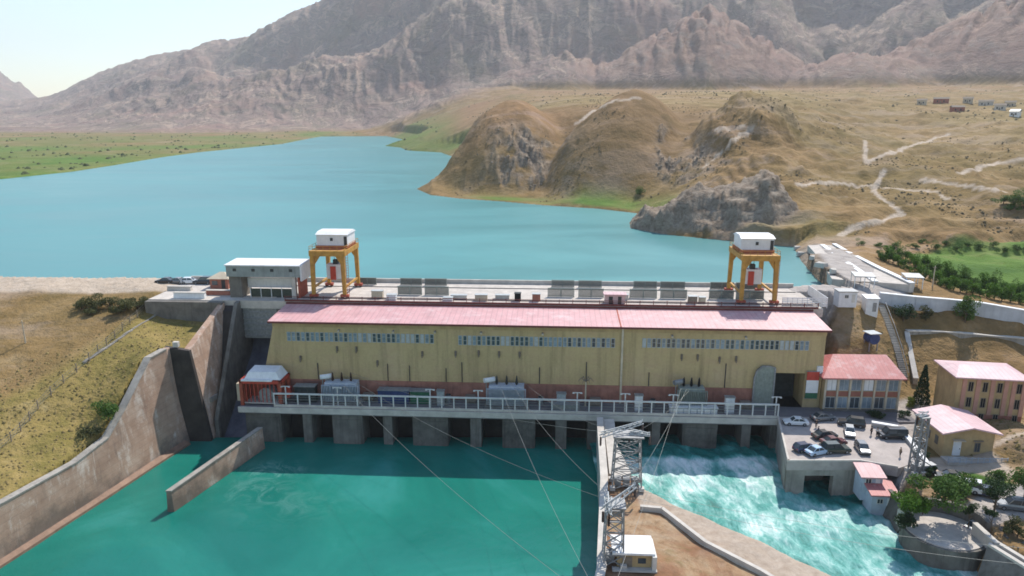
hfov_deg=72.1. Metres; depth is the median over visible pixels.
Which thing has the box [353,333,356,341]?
window
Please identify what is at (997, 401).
window
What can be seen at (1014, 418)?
window
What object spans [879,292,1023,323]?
hillside wall
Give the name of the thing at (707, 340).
window
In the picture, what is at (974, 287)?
hedge tree
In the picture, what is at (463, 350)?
powerhouse
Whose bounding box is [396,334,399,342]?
window
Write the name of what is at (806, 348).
window
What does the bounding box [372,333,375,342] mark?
window
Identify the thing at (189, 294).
parapet block
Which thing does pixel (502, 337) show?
window
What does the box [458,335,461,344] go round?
window
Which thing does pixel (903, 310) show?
leafy bush
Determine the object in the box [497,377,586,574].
power cable
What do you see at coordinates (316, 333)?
window
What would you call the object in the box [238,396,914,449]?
tailrace deck
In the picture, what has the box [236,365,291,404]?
tail hoist
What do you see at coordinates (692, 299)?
motor box
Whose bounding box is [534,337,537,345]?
window
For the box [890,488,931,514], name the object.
lot tree
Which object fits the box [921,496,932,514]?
leafy bush
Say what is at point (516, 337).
window
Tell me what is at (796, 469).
parking deck
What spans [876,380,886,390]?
window
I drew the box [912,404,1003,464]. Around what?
gabled house
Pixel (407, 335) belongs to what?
window
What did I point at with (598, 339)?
window
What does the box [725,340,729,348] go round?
window
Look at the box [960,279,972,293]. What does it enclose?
hedge tree
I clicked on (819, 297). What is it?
crest fence
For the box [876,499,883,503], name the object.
window
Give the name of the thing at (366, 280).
rack panel
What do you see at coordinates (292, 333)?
window
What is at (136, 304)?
slope shrub
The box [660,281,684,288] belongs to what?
rack panel
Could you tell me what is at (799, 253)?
edge block
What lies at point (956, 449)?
door
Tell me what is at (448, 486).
power cable
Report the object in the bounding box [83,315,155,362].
bank stairs
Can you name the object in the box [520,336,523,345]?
window
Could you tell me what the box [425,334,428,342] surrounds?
window
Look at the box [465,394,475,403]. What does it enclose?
crate
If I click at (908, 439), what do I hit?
lot wall
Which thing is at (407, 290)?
rack panel
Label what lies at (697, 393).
power transformer
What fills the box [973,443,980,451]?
window
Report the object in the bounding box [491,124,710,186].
fallen stones
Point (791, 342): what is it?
window
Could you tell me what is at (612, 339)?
window
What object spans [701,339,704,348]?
window
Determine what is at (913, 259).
hedge tree
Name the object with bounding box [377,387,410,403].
switch cabinet
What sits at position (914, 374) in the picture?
pit wall
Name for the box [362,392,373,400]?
crate
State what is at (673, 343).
window
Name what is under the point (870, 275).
road shelter
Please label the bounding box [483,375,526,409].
power transformer
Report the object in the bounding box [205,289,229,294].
parapet block
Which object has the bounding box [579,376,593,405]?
signal post
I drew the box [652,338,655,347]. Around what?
window
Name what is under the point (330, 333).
window
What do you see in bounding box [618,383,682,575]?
power cable
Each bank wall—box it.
[883,489,900,532]
[977,542,1023,575]
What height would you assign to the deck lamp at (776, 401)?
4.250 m
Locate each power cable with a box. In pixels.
[332,372,558,575]
[344,374,606,499]
[353,373,612,432]
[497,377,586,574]
[508,378,610,496]
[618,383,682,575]
[627,378,691,491]
[636,490,1022,547]
[637,498,1023,564]
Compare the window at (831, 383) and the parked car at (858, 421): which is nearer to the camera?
the parked car at (858, 421)
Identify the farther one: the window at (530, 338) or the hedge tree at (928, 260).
the hedge tree at (928, 260)
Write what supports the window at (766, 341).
in the powerhouse
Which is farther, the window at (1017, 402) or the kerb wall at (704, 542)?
the window at (1017, 402)
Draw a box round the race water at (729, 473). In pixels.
[590,433,977,575]
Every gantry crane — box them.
[308,229,362,297]
[724,232,780,304]
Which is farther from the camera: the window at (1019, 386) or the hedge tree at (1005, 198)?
the hedge tree at (1005, 198)
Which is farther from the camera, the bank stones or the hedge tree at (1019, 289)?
the hedge tree at (1019, 289)
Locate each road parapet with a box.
[820,244,877,281]
[832,243,914,292]
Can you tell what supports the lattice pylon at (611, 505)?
on the island ground at (679, 551)
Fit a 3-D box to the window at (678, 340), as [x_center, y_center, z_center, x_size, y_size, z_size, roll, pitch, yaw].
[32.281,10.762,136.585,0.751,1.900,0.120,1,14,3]
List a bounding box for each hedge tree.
[635,186,645,193]
[872,242,888,246]
[879,245,893,259]
[880,250,899,261]
[891,240,900,253]
[892,255,902,265]
[899,245,910,259]
[899,258,908,266]
[900,264,912,269]
[906,243,920,247]
[908,253,925,272]
[915,251,925,267]
[916,266,922,272]
[918,238,930,243]
[920,269,934,278]
[922,254,936,269]
[924,263,935,271]
[927,271,936,280]
[930,240,941,248]
[932,256,944,272]
[932,270,942,283]
[935,278,948,285]
[938,260,954,277]
[940,277,949,287]
[942,238,952,245]
[945,278,969,292]
[947,263,966,277]
[947,275,961,289]
[952,245,963,250]
[953,268,970,279]
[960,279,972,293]
[965,270,981,285]
[969,283,982,294]
[970,288,984,295]
[973,240,987,249]
[975,272,990,288]
[982,283,992,297]
[985,268,1003,292]
[987,282,1002,298]
[989,238,999,246]
[991,195,1007,203]
[994,246,1011,251]
[996,287,1017,300]
[997,281,1008,288]
[1002,283,1017,302]
[1003,188,1023,204]
[1003,203,1023,210]
[1011,278,1023,293]
[1012,190,1023,207]
[1013,244,1023,250]
[1013,292,1023,303]
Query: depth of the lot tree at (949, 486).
101.93 m
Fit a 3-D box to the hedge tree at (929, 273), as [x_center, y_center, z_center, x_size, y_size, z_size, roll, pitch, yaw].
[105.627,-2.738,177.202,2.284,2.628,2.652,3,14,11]
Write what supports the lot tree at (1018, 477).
on the terrain at (410, 70)
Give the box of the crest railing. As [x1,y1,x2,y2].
[284,295,818,306]
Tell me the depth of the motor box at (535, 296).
149.51 m
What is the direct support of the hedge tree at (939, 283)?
on the terrain at (410, 70)
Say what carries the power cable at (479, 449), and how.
hanging from the lattice pylon at (611, 505)
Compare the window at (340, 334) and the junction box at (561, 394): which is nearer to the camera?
the junction box at (561, 394)
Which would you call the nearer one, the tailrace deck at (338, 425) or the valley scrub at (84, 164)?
the tailrace deck at (338, 425)
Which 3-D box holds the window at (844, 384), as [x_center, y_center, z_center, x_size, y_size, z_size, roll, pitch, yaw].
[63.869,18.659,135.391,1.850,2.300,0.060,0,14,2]
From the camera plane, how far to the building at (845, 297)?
151.76 m
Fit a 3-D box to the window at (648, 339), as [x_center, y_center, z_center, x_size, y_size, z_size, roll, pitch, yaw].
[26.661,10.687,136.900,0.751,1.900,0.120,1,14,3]
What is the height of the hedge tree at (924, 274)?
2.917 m
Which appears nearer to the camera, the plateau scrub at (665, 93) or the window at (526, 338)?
the window at (526, 338)
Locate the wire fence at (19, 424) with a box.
[0,302,144,447]
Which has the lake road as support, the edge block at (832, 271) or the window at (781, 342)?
the edge block at (832, 271)
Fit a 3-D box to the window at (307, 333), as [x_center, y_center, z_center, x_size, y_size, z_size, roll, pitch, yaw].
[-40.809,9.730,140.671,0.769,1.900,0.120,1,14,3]
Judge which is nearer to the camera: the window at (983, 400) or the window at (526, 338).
the window at (983, 400)
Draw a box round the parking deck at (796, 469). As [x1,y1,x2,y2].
[775,417,914,495]
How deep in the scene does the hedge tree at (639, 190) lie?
339.42 m
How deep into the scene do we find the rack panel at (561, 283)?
161.95 m
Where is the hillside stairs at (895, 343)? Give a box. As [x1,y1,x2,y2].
[878,301,908,379]
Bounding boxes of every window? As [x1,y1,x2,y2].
[287,332,290,340]
[291,332,295,340]
[296,332,300,340]
[301,332,304,340]
[305,332,309,340]
[310,332,314,340]
[315,332,318,341]
[320,332,323,341]
[324,332,328,341]
[329,332,333,341]
[334,333,337,341]
[339,333,342,341]
[343,333,347,341]
[348,333,352,341]
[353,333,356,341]
[358,333,361,341]
[363,333,366,341]
[367,333,371,341]
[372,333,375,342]
[377,333,380,342]
[382,333,385,342]
[386,333,390,342]
[391,334,395,342]
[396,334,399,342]
[401,334,404,342]
[406,334,409,342]
[410,334,414,342]
[415,334,418,342]
[420,334,423,342]
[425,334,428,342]
[430,334,433,343]
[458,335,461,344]
[463,336,466,344]
[468,336,471,344]
[472,336,475,344]
[477,336,480,344]
[482,336,485,344]
[487,336,490,345]
[491,336,494,345]
[496,336,499,345]
[501,336,504,345]
[506,336,508,345]
[510,336,513,345]
[515,336,518,345]
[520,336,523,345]
[525,337,528,345]
[529,337,532,345]
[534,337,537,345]
[539,337,542,346]
[544,337,547,346]
[549,337,551,346]
[553,337,556,346]
[558,337,561,346]
[563,337,566,346]
[568,337,571,346]
[572,337,575,346]
[577,337,580,346]
[582,338,585,346]
[587,338,590,346]
[592,338,595,346]
[596,338,600,347]
[601,338,604,347]
[606,338,609,347]
[611,338,614,347]
[638,558,645,563]
[642,338,645,347]
[647,338,650,347]
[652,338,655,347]
[657,338,660,347]
[662,338,665,347]
[666,339,670,347]
[671,339,675,347]
[676,339,680,347]
[681,339,685,347]
[686,339,689,347]
[691,339,694,348]
[696,339,699,348]
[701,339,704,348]
[705,339,709,348]
[710,339,714,348]
[715,339,719,348]
[720,339,724,348]
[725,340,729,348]
[730,340,734,348]
[735,340,739,348]
[740,340,744,348]
[745,340,749,349]
[750,340,754,349]
[755,340,759,349]
[760,340,764,349]
[765,340,769,349]
[770,340,773,349]
[775,340,778,349]
[779,340,783,349]
[784,341,788,349]
[789,341,793,349]
[794,341,798,349]
[799,341,803,349]
[804,341,808,350]
[825,397,834,407]
[827,379,836,390]
[837,397,847,407]
[839,380,849,390]
[849,397,859,407]
[851,380,861,390]
[861,397,871,408]
[863,380,873,390]
[873,397,883,408]
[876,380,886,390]
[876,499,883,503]
[886,397,896,408]
[888,380,898,390]
[934,434,938,443]
[965,397,971,406]
[967,381,973,391]
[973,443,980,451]
[978,413,983,419]
[979,398,985,407]
[982,382,988,391]
[994,399,1000,408]
[996,383,1003,392]
[1011,415,1017,420]
[1013,400,1019,409]
[1016,384,1022,393]
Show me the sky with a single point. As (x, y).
(48, 47)
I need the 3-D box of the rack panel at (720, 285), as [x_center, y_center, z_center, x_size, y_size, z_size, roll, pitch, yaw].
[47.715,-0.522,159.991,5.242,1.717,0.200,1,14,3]
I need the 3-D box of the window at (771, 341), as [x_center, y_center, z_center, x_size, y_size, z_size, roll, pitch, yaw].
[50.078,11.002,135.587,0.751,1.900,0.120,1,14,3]
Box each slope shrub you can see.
[72,296,94,309]
[75,427,105,440]
[82,306,96,314]
[85,293,102,307]
[90,399,118,421]
[92,296,120,306]
[108,305,126,314]
[116,297,135,309]
[126,296,148,308]
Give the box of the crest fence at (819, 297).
[782,285,827,307]
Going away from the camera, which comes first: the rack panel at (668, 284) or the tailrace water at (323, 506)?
the tailrace water at (323, 506)
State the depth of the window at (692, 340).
136.42 m
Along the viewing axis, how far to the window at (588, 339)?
137.57 m
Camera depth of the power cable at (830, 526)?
87.31 m
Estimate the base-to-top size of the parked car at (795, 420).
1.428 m
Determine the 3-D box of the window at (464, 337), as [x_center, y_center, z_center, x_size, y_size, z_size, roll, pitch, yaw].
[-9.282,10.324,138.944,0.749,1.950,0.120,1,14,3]
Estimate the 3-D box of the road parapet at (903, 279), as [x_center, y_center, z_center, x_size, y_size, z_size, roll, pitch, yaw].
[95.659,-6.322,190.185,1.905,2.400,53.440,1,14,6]
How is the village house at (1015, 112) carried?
on the terrain at (410, 70)
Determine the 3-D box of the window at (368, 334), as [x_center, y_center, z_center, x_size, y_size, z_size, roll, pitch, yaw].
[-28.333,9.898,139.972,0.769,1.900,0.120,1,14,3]
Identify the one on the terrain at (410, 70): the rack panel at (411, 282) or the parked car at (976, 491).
the parked car at (976, 491)
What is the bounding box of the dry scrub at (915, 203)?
[455,92,1023,252]
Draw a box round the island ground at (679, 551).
[605,453,830,575]
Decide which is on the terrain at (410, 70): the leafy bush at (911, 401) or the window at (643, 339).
the leafy bush at (911, 401)
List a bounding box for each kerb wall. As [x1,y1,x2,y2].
[640,504,773,575]
[971,522,999,551]
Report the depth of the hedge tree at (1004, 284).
173.34 m
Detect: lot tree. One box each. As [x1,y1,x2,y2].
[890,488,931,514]
[905,471,978,512]
[962,503,980,528]
[979,473,1016,510]
[982,505,999,532]
[1005,466,1023,496]
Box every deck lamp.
[332,387,341,404]
[425,389,434,406]
[620,393,630,411]
[668,394,678,412]
[771,396,781,414]
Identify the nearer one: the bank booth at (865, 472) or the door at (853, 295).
the bank booth at (865, 472)
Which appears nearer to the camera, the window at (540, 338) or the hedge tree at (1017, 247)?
the window at (540, 338)
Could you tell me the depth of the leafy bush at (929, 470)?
112.13 m
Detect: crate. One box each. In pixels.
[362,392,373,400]
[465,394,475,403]
[590,397,600,405]
[739,400,751,409]
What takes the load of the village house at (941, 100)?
on the terrain at (410, 70)
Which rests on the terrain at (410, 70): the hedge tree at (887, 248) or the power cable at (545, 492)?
the hedge tree at (887, 248)
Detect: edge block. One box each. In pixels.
[796,251,805,255]
[813,261,828,268]
[829,268,836,273]
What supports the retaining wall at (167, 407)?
on the terrain at (410, 70)
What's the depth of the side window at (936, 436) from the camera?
119.83 m
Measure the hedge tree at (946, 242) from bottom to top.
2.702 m
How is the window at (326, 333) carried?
in the powerhouse
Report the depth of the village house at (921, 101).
709.17 m
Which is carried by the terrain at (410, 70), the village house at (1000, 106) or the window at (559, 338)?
the village house at (1000, 106)
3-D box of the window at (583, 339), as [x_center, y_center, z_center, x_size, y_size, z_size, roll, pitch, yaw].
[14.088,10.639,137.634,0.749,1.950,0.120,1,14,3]
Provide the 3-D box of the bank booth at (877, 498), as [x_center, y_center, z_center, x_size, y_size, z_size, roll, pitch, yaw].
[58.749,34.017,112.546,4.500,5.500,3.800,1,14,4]
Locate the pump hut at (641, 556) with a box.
[610,534,656,572]
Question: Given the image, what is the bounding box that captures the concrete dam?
[145,276,822,436]
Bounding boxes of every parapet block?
[166,285,192,290]
[173,291,206,298]
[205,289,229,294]
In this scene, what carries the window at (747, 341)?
in the powerhouse
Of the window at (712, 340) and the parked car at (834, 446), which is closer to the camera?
the parked car at (834, 446)
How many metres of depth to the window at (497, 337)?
138.55 m
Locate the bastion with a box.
[896,498,990,571]
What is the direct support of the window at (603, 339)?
in the powerhouse
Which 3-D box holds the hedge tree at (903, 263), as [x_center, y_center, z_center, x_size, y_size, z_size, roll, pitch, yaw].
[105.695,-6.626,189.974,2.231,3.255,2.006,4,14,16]
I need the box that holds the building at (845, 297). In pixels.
[833,288,858,306]
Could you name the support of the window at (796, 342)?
in the powerhouse
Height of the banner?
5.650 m
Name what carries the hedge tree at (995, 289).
on the terrain at (410, 70)
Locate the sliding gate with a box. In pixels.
[751,365,775,407]
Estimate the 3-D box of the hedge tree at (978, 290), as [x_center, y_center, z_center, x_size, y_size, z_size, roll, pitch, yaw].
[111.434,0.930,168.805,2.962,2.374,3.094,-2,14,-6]
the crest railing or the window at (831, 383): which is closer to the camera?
the window at (831, 383)
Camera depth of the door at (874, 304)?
153.32 m
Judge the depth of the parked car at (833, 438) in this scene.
121.84 m
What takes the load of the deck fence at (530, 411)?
on the tailrace deck at (338, 425)
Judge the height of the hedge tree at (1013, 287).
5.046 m
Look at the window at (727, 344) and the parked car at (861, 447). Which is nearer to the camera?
the parked car at (861, 447)
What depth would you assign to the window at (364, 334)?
140.00 m
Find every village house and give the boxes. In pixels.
[917,99,927,104]
[933,97,949,102]
[949,105,965,111]
[963,97,973,103]
[978,100,994,105]
[994,103,1006,110]
[1004,101,1016,106]
[1009,109,1021,116]
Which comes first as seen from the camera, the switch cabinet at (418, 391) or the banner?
the banner
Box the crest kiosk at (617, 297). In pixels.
[603,291,626,303]
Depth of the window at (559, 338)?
137.89 m
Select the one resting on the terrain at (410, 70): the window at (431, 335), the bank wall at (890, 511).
the bank wall at (890, 511)
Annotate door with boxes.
[221,280,225,288]
[437,393,443,404]
[625,557,631,566]
[635,397,642,409]
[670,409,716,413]
[725,399,734,411]
[851,294,855,302]
[872,303,876,311]
[952,442,961,455]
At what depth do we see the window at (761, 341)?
135.69 m
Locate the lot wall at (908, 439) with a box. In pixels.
[871,421,927,461]
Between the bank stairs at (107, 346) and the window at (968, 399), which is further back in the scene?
the bank stairs at (107, 346)
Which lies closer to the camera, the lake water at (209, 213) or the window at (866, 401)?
the window at (866, 401)
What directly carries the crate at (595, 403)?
on the tailrace deck at (338, 425)
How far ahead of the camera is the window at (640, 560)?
88.59 m
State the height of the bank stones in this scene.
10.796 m
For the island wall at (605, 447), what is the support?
on the island ground at (679, 551)
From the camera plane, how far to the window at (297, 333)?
140.77 m
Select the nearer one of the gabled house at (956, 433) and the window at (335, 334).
the gabled house at (956, 433)
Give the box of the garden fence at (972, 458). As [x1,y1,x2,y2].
[948,457,1008,463]
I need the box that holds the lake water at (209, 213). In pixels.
[0,136,824,286]
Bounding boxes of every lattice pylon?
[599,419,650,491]
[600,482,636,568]
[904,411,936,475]
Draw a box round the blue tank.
[863,330,881,351]
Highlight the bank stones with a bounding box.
[915,480,1023,547]
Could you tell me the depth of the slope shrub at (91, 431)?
119.43 m
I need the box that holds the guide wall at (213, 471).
[165,427,264,511]
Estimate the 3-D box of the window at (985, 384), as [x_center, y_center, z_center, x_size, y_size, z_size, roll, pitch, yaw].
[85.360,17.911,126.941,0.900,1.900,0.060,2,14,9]
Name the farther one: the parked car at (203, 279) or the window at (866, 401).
the parked car at (203, 279)
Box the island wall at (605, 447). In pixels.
[595,417,630,575]
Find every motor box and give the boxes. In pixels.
[371,289,383,296]
[386,293,396,300]
[442,296,452,301]
[450,294,466,298]
[475,293,487,300]
[495,294,509,298]
[514,292,520,300]
[532,292,540,300]
[687,295,697,303]
[698,296,705,302]
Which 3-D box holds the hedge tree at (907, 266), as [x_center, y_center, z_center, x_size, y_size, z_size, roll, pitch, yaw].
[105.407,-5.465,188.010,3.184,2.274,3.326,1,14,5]
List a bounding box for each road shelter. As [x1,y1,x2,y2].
[850,271,875,288]
[901,273,924,288]
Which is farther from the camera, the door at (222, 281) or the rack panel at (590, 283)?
the rack panel at (590, 283)
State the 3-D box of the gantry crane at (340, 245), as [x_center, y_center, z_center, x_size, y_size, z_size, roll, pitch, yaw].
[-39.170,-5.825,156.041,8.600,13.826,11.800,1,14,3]
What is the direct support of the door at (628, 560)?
in the pump hut at (641, 556)
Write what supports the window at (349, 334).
in the powerhouse
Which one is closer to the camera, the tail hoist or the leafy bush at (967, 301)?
the tail hoist
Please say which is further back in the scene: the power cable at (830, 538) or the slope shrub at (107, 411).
the slope shrub at (107, 411)
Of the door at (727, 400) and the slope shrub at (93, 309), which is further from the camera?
the slope shrub at (93, 309)
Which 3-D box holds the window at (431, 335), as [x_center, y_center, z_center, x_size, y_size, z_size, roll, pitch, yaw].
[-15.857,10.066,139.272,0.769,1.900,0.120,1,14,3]
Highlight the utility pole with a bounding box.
[21,321,25,342]
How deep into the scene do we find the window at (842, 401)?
136.22 m
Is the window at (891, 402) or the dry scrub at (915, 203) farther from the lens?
the dry scrub at (915, 203)
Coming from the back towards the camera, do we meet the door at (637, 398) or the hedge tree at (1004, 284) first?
the hedge tree at (1004, 284)
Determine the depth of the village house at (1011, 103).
682.18 m
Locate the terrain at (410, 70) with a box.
[0,0,1023,571]
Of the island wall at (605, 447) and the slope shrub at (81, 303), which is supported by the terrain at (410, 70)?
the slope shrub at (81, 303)
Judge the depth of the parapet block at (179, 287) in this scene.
158.94 m
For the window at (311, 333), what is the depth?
140.59 m
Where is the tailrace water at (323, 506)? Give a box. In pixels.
[0,437,598,575]
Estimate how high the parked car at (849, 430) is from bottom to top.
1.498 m
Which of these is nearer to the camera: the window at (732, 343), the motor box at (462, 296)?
the window at (732, 343)
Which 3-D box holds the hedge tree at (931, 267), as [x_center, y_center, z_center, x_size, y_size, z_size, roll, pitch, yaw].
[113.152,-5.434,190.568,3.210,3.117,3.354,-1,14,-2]
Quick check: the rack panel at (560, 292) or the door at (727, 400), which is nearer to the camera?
the door at (727, 400)
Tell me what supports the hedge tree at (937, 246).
on the terrain at (410, 70)
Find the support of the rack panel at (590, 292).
on the concrete dam
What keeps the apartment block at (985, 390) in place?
on the terrain at (410, 70)
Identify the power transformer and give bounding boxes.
[320,372,362,405]
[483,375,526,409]
[673,377,707,405]
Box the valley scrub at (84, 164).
[0,117,437,173]
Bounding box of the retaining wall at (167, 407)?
[0,303,224,568]
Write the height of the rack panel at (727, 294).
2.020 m
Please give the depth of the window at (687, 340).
136.47 m
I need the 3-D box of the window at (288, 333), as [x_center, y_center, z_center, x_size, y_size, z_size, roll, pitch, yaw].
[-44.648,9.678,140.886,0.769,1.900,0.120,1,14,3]
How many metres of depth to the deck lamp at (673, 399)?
133.40 m
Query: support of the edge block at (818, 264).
on the lake road
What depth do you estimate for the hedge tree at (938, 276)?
174.68 m
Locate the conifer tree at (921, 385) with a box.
[912,365,930,404]
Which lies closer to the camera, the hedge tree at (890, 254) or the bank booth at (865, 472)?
the bank booth at (865, 472)
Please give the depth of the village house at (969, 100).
720.59 m
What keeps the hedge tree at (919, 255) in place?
on the terrain at (410, 70)
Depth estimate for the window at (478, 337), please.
138.74 m
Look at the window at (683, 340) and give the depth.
136.52 m
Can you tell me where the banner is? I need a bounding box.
[804,371,819,398]
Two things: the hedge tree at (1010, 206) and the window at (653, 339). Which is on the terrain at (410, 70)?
the hedge tree at (1010, 206)
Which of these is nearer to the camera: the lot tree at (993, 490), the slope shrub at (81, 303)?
the lot tree at (993, 490)
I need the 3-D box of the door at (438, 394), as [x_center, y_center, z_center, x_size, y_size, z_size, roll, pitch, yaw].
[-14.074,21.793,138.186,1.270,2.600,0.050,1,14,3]
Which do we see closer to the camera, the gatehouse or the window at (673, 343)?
the window at (673, 343)
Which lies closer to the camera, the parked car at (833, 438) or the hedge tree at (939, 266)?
the parked car at (833, 438)
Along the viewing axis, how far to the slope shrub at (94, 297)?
151.78 m
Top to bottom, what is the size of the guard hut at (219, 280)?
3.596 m
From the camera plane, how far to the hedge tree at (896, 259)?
191.66 m
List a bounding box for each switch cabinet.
[293,383,317,402]
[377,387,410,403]
[409,388,430,403]
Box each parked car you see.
[154,277,172,282]
[171,277,182,283]
[180,277,195,283]
[192,276,210,283]
[782,416,809,426]
[792,441,813,453]
[804,444,828,456]
[809,411,835,421]
[811,429,838,438]
[819,435,847,444]
[821,440,851,454]
[837,415,865,428]
[843,423,855,437]
[854,439,870,454]
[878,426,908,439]
[932,469,959,476]
[959,476,982,494]
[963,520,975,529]
[971,484,998,496]
[993,495,1023,510]
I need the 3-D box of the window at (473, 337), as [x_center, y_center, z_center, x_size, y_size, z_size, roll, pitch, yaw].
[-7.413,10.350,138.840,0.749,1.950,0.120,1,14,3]
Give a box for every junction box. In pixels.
[436,389,444,405]
[556,391,566,401]
[634,393,643,411]
[724,395,735,413]
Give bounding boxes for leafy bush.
[865,409,885,418]
[891,303,917,321]
[893,512,917,528]
[897,410,911,417]
[905,396,915,406]
[919,305,933,320]
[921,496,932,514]
[924,466,937,476]
[952,294,982,322]
[985,469,1007,481]
[1002,514,1023,537]
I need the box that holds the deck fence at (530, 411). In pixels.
[273,393,779,418]
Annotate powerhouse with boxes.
[266,302,831,407]
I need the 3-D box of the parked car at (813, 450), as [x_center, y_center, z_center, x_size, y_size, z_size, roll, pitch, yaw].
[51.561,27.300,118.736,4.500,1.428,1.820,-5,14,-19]
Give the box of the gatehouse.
[224,258,310,297]
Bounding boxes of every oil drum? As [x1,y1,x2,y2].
[445,394,450,402]
[650,398,655,407]
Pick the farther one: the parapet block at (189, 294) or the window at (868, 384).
the parapet block at (189, 294)
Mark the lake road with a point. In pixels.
(886, 280)
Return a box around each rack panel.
[360,277,376,284]
[398,286,421,294]
[400,278,421,284]
[425,278,446,285]
[425,286,448,295]
[548,288,573,296]
[551,280,573,286]
[578,280,601,287]
[578,288,603,297]
[629,289,656,297]
[633,281,656,288]
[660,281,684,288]
[660,289,686,298]
[709,290,733,299]
[710,282,733,289]
[735,290,763,299]
[736,282,757,289]
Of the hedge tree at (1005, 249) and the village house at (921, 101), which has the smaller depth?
the hedge tree at (1005, 249)
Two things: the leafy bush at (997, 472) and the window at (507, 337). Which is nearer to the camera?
the leafy bush at (997, 472)
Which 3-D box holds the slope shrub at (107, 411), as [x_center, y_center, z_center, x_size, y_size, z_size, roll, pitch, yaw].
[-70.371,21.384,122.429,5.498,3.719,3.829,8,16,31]
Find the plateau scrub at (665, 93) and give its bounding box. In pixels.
[467,72,1023,120]
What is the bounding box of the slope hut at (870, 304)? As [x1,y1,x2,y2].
[861,294,880,316]
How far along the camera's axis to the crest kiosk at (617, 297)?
146.90 m
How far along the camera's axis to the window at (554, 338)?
137.91 m
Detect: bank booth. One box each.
[853,462,886,499]
[862,479,896,515]
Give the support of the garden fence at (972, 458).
on the terrain at (410, 70)
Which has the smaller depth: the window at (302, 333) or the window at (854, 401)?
the window at (854, 401)
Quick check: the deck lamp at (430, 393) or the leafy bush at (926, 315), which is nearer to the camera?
the deck lamp at (430, 393)
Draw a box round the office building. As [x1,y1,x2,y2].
[816,354,906,411]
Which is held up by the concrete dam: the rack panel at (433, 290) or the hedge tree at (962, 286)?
the rack panel at (433, 290)
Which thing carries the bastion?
on the terrain at (410, 70)
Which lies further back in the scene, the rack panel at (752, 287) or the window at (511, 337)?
the rack panel at (752, 287)
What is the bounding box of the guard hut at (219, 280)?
[207,272,229,288]
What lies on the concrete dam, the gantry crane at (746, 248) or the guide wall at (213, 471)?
the gantry crane at (746, 248)
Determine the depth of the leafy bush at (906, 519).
100.41 m
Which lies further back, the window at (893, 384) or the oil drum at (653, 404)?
the oil drum at (653, 404)
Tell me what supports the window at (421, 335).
in the powerhouse
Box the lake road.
[807,245,910,292]
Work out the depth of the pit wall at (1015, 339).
152.45 m
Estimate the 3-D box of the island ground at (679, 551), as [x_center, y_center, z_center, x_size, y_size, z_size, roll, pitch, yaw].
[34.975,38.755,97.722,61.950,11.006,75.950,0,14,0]
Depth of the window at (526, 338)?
138.25 m
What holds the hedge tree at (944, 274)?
on the terrain at (410, 70)
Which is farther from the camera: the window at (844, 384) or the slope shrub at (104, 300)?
the slope shrub at (104, 300)
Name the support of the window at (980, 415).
in the apartment block at (985, 390)
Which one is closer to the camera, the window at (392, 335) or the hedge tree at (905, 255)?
the window at (392, 335)
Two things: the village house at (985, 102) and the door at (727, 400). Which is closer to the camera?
the door at (727, 400)
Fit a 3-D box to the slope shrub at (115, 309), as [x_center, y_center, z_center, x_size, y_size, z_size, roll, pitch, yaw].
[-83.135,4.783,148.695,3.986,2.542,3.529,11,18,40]
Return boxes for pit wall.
[904,331,918,384]
[905,329,1023,345]
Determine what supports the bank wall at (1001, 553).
on the terrain at (410, 70)
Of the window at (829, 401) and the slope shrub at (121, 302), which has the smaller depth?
the window at (829, 401)
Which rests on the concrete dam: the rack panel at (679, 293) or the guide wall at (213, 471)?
the rack panel at (679, 293)
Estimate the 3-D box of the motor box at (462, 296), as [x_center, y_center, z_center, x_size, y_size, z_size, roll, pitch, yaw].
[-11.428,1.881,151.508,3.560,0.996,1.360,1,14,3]
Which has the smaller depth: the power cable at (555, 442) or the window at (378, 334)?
the power cable at (555, 442)
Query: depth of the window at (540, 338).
138.09 m
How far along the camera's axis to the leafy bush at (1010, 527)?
98.11 m
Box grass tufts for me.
[0,309,1023,494]
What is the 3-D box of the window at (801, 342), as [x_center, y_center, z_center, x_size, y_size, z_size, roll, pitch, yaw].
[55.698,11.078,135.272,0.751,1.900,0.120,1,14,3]
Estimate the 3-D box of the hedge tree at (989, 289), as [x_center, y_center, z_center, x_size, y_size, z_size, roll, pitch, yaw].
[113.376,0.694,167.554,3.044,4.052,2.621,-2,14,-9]
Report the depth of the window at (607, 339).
137.35 m
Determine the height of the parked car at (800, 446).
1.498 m
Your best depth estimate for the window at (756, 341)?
135.72 m
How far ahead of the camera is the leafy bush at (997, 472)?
110.56 m
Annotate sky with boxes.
[0,0,320,97]
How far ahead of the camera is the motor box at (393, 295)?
150.15 m
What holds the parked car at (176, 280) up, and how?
on the terrain at (410, 70)
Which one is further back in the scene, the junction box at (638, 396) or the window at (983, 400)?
the junction box at (638, 396)
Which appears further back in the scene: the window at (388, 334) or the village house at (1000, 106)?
the village house at (1000, 106)
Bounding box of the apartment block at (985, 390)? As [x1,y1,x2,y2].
[933,360,1023,422]

